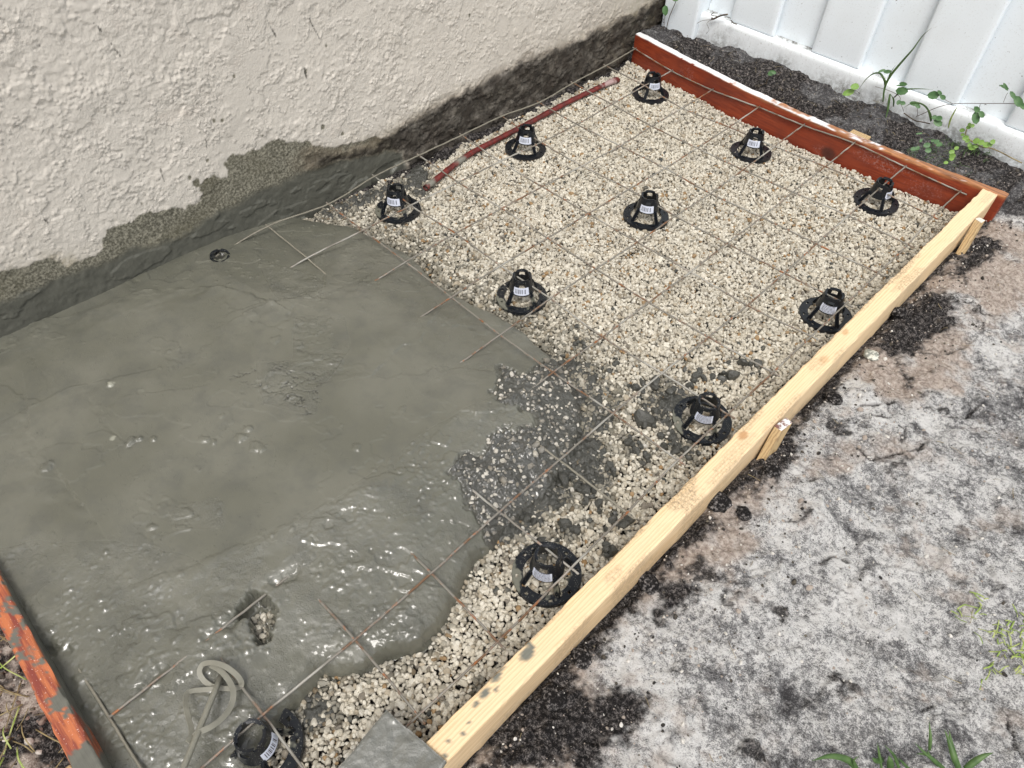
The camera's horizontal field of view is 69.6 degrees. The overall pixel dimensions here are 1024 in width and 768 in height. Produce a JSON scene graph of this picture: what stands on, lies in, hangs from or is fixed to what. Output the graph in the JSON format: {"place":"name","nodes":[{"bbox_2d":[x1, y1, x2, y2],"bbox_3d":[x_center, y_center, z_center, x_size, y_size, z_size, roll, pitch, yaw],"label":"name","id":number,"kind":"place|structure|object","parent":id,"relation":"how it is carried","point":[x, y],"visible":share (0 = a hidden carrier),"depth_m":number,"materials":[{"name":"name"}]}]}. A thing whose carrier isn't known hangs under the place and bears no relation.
{"place":"outdoors","nodes":[
{"label":"outdoors","id":0,"kind":"place"},
{"bbox_2d":[0,23,1023,767],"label":"ground","id":1,"kind":"structure","parent":0,"point":[896,469],"depth_m":1.20,"materials":[{"name":"soil"}]},
{"bbox_2d":[0,655,26,767],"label":"green litter","id":2,"kind":"object","parent":1,"relation":"on","point":[8,744],"visible":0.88,"depth_m":1.03,"materials":[{"name":"green plant"}]},
{"bbox_2d":[0,635,63,767],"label":"straw litter","id":3,"kind":"object","parent":1,"relation":"on","point":[14,693],"visible":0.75,"depth_m":1.04,"materials":[{"name":"plant"}]},
{"bbox_2d":[0,569,111,767],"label":"orange board","id":4,"kind":"object","parent":1,"relation":"on","point":[77,740],"visible":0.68,"depth_m":1.00,"materials":[{"name":"paint"}]},
{"bbox_2d":[210,248,229,261],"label":"rebar chair","id":5,"kind":"object","parent":1,"relation":"on","point":[216,251],"visible":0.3,"depth_m":1.65,"materials":[{"name":"black plastic"}]},
{"bbox_2d":[0,216,582,767],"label":"wet concrete","id":6,"kind":"object","parent":1,"relation":"on","point":[198,448],"visible":0.98,"depth_m":1.27,"materials":[{"name":"grey concrete"}]},
{"bbox_2d":[180,660,243,767],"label":"mixing paddle","id":7,"kind":"object","parent":6,"relation":"on","point":[221,669],"visible":1,"depth_m":1.01,"materials":[{"name":"metal"}]},
{"bbox_2d":[0,0,665,337],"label":"house wall","id":8,"kind":"structure","parent":1,"relation":"on","point":[138,137],"depth_m":1.56,"materials":[{"name":"paint"}]},
{"bbox_2d":[0,34,1023,767],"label":"soil crumbs","id":9,"kind":"object","parent":1,"relation":"on","point":[44,718],"visible":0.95,"depth_m":1.26,"materials":[{"name":"soil"}]},
{"bbox_2d":[540,684,566,711],"bbox_3d":[0.059,0.459,1.076,0.042,0.020,0.034,37,57,27],"label":"soil clod","id":10,"kind":"object","parent":1,"relation":"on","point":[553,698],"visible":1,"depth_m":1.07,"materials":[{"name":"black soil"}]},
{"bbox_2d":[570,647,591,669],"bbox_3d":[0.106,0.419,1.125,0.030,0.021,0.035,-7,49,-8],"label":"soil clod","id":11,"kind":"object","parent":1,"relation":"on","point":[581,657],"visible":1,"depth_m":1.12,"materials":[{"name":"black soil"}]},
{"bbox_2d":[251,61,958,767],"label":"gravel","id":12,"kind":"structure","parent":1,"relation":"on","point":[451,263],"depth_m":1.74,"materials":[{"name":"beige gravel"}]},
{"bbox_2d":[230,708,304,767],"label":"rebar chair","id":13,"kind":"object","parent":12,"relation":"on","point":[261,755],"visible":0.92,"depth_m":1.00,"materials":[{"name":"black plastic"}]},
{"bbox_2d":[375,183,420,223],"bbox_3d":[-0.288,-0.463,1.844,0.116,0.067,0.116,-24,51,-22],"label":"rebar chair","id":14,"kind":"object","parent":12,"relation":"on","point":[392,200],"visible":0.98,"depth_m":1.83,"materials":[{"name":"black plastic"}]},
{"bbox_2d":[296,164,693,734],"bbox_3d":[-0.271,-0.049,1.522,0.952,0.028,1.144,-29,56,-25],"label":"spilled concrete","id":15,"kind":"object","parent":12,"relation":"on","point":[418,174],"visible":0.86,"depth_m":1.40,"materials":[{"name":"grey concrete"}]},
{"bbox_2d":[423,77,619,190],"bbox_3d":[0.048,-0.750,2.145,0.048,0.024,0.858,35,56,25],"label":"red pole","id":16,"kind":"object","parent":12,"relation":"on","point":[429,184],"visible":0.94,"depth_m":2.11,"materials":[{"name":"red metal"}]},
{"bbox_2d":[496,269,547,314],"bbox_3d":[0.022,-0.217,1.639,0.117,0.067,0.117,-34,57,-27],"label":"rebar chair","id":17,"kind":"object","parent":12,"relation":"on","point":[515,282],"visible":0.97,"depth_m":1.63,"materials":[{"name":"black plastic"}]},
{"bbox_2d":[78,47,966,767],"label":"wire mesh","id":18,"kind":"object","parent":12,"relation":"on","point":[136,761],"visible":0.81,"depth_m":1.63,"materials":[{"name":"grey metal"}]},
{"bbox_2d":[505,124,545,159],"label":"rebar chair","id":19,"kind":"object","parent":12,"relation":"on","point":[520,138],"visible":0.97,"depth_m":2.04,"materials":[{"name":"black plastic"}]},
{"bbox_2d":[511,542,581,607],"bbox_3d":[0.057,0.292,1.191,0.116,0.067,0.116,-19,51,-15],"label":"rebar chair","id":20,"kind":"object","parent":12,"relation":"on","point":[554,574],"visible":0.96,"depth_m":1.19,"materials":[{"name":"black plastic"}]},
{"bbox_2d":[457,337,690,555],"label":"paste stones","id":21,"kind":"object","parent":12,"relation":"on","point":[503,479],"visible":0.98,"depth_m":1.34,"materials":[{"name":"stone"}]},
{"bbox_2d":[520,324,762,557],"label":"concrete crumbs","id":22,"kind":"object","parent":12,"relation":"on","point":[644,419],"visible":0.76,"depth_m":1.39,"materials":[{"name":"grey concrete"}]},
{"bbox_2d":[623,190,668,230],"bbox_3d":[0.341,-0.448,1.853,0.116,0.067,0.117,-24,54,-21],"label":"rebar chair","id":23,"kind":"object","parent":12,"relation":"on","point":[648,205],"visible":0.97,"depth_m":1.85,"materials":[{"name":"black plastic"}]},
{"bbox_2d":[632,71,668,103],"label":"rebar chair","id":24,"kind":"object","parent":12,"relation":"on","point":[656,86],"visible":0.92,"depth_m":2.27,"materials":[{"name":"black plastic"}]},
{"bbox_2d":[672,392,731,445],"bbox_3d":[0.371,0.052,1.416,0.117,0.067,0.116,-21,55,-17],"label":"rebar chair","id":25,"kind":"object","parent":12,"relation":"on","point":[697,410],"visible":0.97,"depth_m":1.41,"materials":[{"name":"black plastic"}]},
{"bbox_2d":[730,127,771,162],"bbox_3d":[0.681,-0.682,2.076,0.117,0.067,0.117,-21,51,-21],"label":"rebar chair","id":26,"kind":"object","parent":12,"relation":"on","point":[747,140],"visible":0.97,"depth_m":2.07,"materials":[{"name":"black plastic"}]},
{"bbox_2d":[798,287,851,333],"bbox_3d":[0.703,-0.175,1.630,0.116,0.067,0.116,-12,49,-12],"label":"rebar chair","id":27,"kind":"object","parent":12,"relation":"on","point":[824,300],"visible":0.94,"depth_m":1.62,"materials":[{"name":"black plastic"}]},
{"bbox_2d":[853,177,898,215],"bbox_3d":[0.964,-0.502,1.928,0.116,0.067,0.116,2,50,0],"label":"rebar chair","id":28,"kind":"object","parent":12,"relation":"on","point":[886,188],"visible":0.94,"depth_m":1.92,"materials":[{"name":"black plastic"}]},
{"bbox_2d":[638,571,659,595],"bbox_3d":[0.223,0.327,1.214,0.043,0.031,0.036,37,57,27],"label":"soil clod","id":29,"kind":"object","parent":1,"relation":"on","point":[648,583],"visible":0.92,"depth_m":1.20,"materials":[{"name":"black soil"}]},
{"bbox_2d":[660,0,677,29],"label":"corner weed","id":30,"kind":"object","parent":1,"relation":"on","point":[665,10],"visible":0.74,"depth_m":2.41,"materials":[{"name":"green plant"}]},
{"bbox_2d":[426,189,996,767],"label":"yellow board","id":31,"kind":"object","parent":1,"relation":"on","point":[470,727],"visible":0.97,"depth_m":1.21,"materials":[{"name":"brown wood"}]},
{"bbox_2d":[338,710,446,767],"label":"paver","id":32,"kind":"object","parent":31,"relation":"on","point":[389,740],"visible":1,"depth_m":0.95,"materials":[{"name":"concrete"}]},
{"bbox_2d":[707,491,731,512],"bbox_3d":[0.363,0.207,1.300,0.046,0.026,0.044,37,57,27],"label":"soil clod","id":33,"kind":"object","parent":1,"relation":"on","point":[720,501],"visible":0.75,"depth_m":1.29,"materials":[{"name":"black soil"}]},
{"bbox_2d":[736,506,751,520],"bbox_3d":[0.404,0.225,1.284,0.029,0.019,0.028,37,57,27],"label":"soil clod","id":34,"kind":"object","parent":1,"relation":"on","point":[743,513],"visible":1,"depth_m":1.28,"materials":[{"name":"black soil"}]},
{"bbox_2d":[519,284,1013,767],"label":"dry litter","id":35,"kind":"object","parent":1,"relation":"on","point":[846,553],"visible":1,"depth_m":1.18,"materials":[{"name":"plant"}]},
{"bbox_2d":[762,462,780,477],"bbox_3d":[0.471,0.158,1.335,0.034,0.020,0.036,37,57,27],"label":"soil clod","id":36,"kind":"object","parent":1,"relation":"on","point":[771,469],"visible":1,"depth_m":1.33,"materials":[{"name":"black soil"}]},
{"bbox_2d":[766,70,780,83],"bbox_3d":[0.775,-0.904,2.197,0.037,0.062,0.018,37,57,27],"label":"seedling","id":37,"kind":"object","parent":1,"relation":"on","point":[771,72],"visible":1,"depth_m":2.18,"materials":[{"name":"green plant"}]},
{"bbox_2d":[756,418,791,459],"bbox_3d":[0.469,0.140,1.373,0.022,0.136,0.110,31,55,23],"label":"wooden stake","id":38,"kind":"object","parent":1,"relation":"on","point":[776,437],"visible":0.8,"depth_m":1.35,"materials":[{"name":"brown wood"}]},
{"bbox_2d":[632,32,1008,221],"bbox_3d":[0.807,-0.753,2.155,0.070,0.136,1.198,-35,59,-29],"label":"red board","id":39,"kind":"object","parent":1,"relation":"on","point":[864,162],"visible":0.73,"depth_m":2.08,"materials":[{"name":"paint"}]},
{"bbox_2d":[676,45,966,173],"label":"dead stalks","id":40,"kind":"object","parent":1,"relation":"on","point":[836,101],"visible":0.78,"depth_m":2.15,"materials":[{"name":"plant"}]},
{"bbox_2d":[825,391,842,404],"bbox_3d":[0.639,0.028,1.465,0.038,0.020,0.030,37,57,27],"label":"soil clod","id":41,"kind":"object","parent":1,"relation":"on","point":[833,397],"visible":1,"depth_m":1.46,"materials":[{"name":"black soil"}]},
{"bbox_2d":[812,753,858,767],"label":"grass tuft","id":42,"kind":"object","parent":1,"relation":"on","point":[850,761],"visible":1,"depth_m":1.01,"materials":[{"name":"green plant"}]},
{"bbox_2d":[661,0,1023,170],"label":"vinyl fence","id":43,"kind":"object","parent":1,"relation":"on","point":[967,51],"visible":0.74,"depth_m":2.04,"materials":[{"name":"white plastic"}]},
{"bbox_2d":[698,12,736,33],"bbox_3d":[0.647,-1.145,2.344,0.148,0.081,0.009,37,57,27],"label":"dead root","id":44,"kind":"object","parent":43,"relation":"hanging from","point":[716,17],"visible":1,"depth_m":2.33,"materials":[{"name":"grey plant"}]},
{"bbox_2d":[916,83,1023,123],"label":"vine","id":45,"kind":"object","parent":43,"relation":"attached to","point":[1018,102],"visible":1,"depth_m":1.92,"materials":[{"name":"green plant"}]},
{"bbox_2d":[842,83,859,95],"bbox_3d":[0.962,-0.830,2.082,0.041,0.038,0.020,37,57,27],"label":"broadleaf weed","id":46,"kind":"object","parent":1,"relation":"on","point":[853,87],"visible":1,"depth_m":2.09,"materials":[{"name":"green plant"}]},
{"bbox_2d":[850,129,870,139],"bbox_3d":[0.954,-0.653,2.057,0.054,0.097,0.022,37,57,27],"label":"wooden stake","id":47,"kind":"object","parent":1,"relation":"on","point":[860,134],"visible":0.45,"depth_m":2.02,"materials":[{"name":"brown wood"}]},
{"bbox_2d":[863,349,878,360],"bbox_3d":[0.763,-0.061,1.566,0.035,0.015,0.031,37,57,27],"label":"mortar lump","id":48,"kind":"object","parent":1,"relation":"on","point":[871,355],"visible":1,"depth_m":1.56,"materials":[{"name":"white concrete"}]},
{"bbox_2d":[872,743,908,767],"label":"grass tuft","id":49,"kind":"object","parent":1,"relation":"on","point":[880,761],"visible":1,"depth_m":1.01,"materials":[{"name":"green plant"}]},
{"bbox_2d":[859,29,929,101],"bbox_3d":[1.039,-0.877,2.008,0.118,0.225,0.019,37,57,27],"label":"grass weed","id":50,"kind":"object","parent":1,"relation":"on","point":[891,72],"depth_m":2.04,"materials":[{"name":"green plant"}]},
{"bbox_2d":[875,82,920,116],"bbox_3d":[1.074,-0.790,2.052,0.151,0.126,0.021,37,57,27],"label":"broadleaf weed","id":51,"kind":"object","parent":1,"relation":"on","point":[901,90],"visible":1,"depth_m":2.04,"materials":[{"name":"green plant"}]},
{"bbox_2d":[890,306,906,318],"bbox_3d":[0.858,-0.159,1.639,0.031,0.033,0.027,8,49,5],"label":"soil clod","id":52,"kind":"object","parent":1,"relation":"on","point":[900,312],"visible":1,"depth_m":1.63,"materials":[{"name":"black soil"}]},
{"bbox_2d":[903,113,929,123],"bbox_3d":[1.123,-0.735,2.049,0.077,0.011,0.006,37,57,27],"label":"dead twig","id":53,"kind":"object","parent":1,"relation":"on","point":[915,120],"visible":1,"depth_m":2.05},
{"bbox_2d":[905,101,941,126],"bbox_3d":[1.131,-0.743,2.019,0.110,0.042,0.021,37,57,27],"label":"broadleaf weed","id":54,"kind":"object","parent":1,"relation":"on","point":[937,121],"visible":1,"depth_m":2.01,"materials":[{"name":"green plant"}]},
{"bbox_2d":[910,132,941,152],"bbox_3d":[1.115,-0.651,1.999,0.078,0.013,0.102,37,57,27],"label":"clover","id":55,"kind":"object","parent":1,"relation":"on","point":[927,145],"visible":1,"depth_m":2.00,"materials":[{"name":"green plant"}]},
{"bbox_2d":[914,722,944,767],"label":"grass tuft","id":56,"kind":"object","parent":1,"relation":"on","point":[933,760],"visible":1,"depth_m":1.01,"materials":[{"name":"green plant"}]},
{"bbox_2d":[907,138,991,174],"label":"weeds","id":57,"kind":"object","parent":1,"relation":"on","point":[935,148],"visible":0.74,"depth_m":2.01,"materials":[{"name":"green plant"}]},
{"bbox_2d":[944,146,958,163],"bbox_3d":[1.172,-0.611,1.966,0.020,0.013,0.104,28,53,20],"label":"clover","id":58,"kind":"object","parent":1,"relation":"on","point":[952,155],"visible":1,"depth_m":1.96,"materials":[{"name":"green plant"}]},
{"bbox_2d":[948,106,957,127],"bbox_3d":[1.180,-0.717,1.975,0.007,0.073,0.019,37,57,27],"label":"grass weed","id":59,"kind":"object","parent":1,"relation":"on","point":[951,117],"depth_m":1.98,"materials":[{"name":"green plant"}]},
{"bbox_2d":[944,729,992,767],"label":"grass tuft","id":60,"kind":"object","parent":1,"relation":"on","point":[974,761],"visible":1,"depth_m":1.01,"materials":[{"name":"green plant"}]},
{"bbox_2d":[956,217,984,254],"bbox_3d":[1.097,-0.321,1.802,0.021,0.138,0.119,29,54,22],"label":"wooden stake","id":61,"kind":"object","parent":1,"relation":"on","point":[971,234],"visible":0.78,"depth_m":1.79,"materials":[{"name":"brown wood"}]},
{"bbox_2d":[951,591,1023,689],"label":"grass clippings","id":62,"kind":"object","parent":1,"relation":"on","point":[1009,647],"depth_m":1.14,"materials":[{"name":"green plant"}]},
{"bbox_2d":[959,123,1021,163],"bbox_3d":[1.272,-0.637,1.956,0.175,0.063,0.022,37,57,27],"label":"creeper","id":63,"kind":"object","parent":1,"relation":"on","point":[977,142],"visible":1,"depth_m":1.97,"materials":[{"name":"plant"}]}
]}

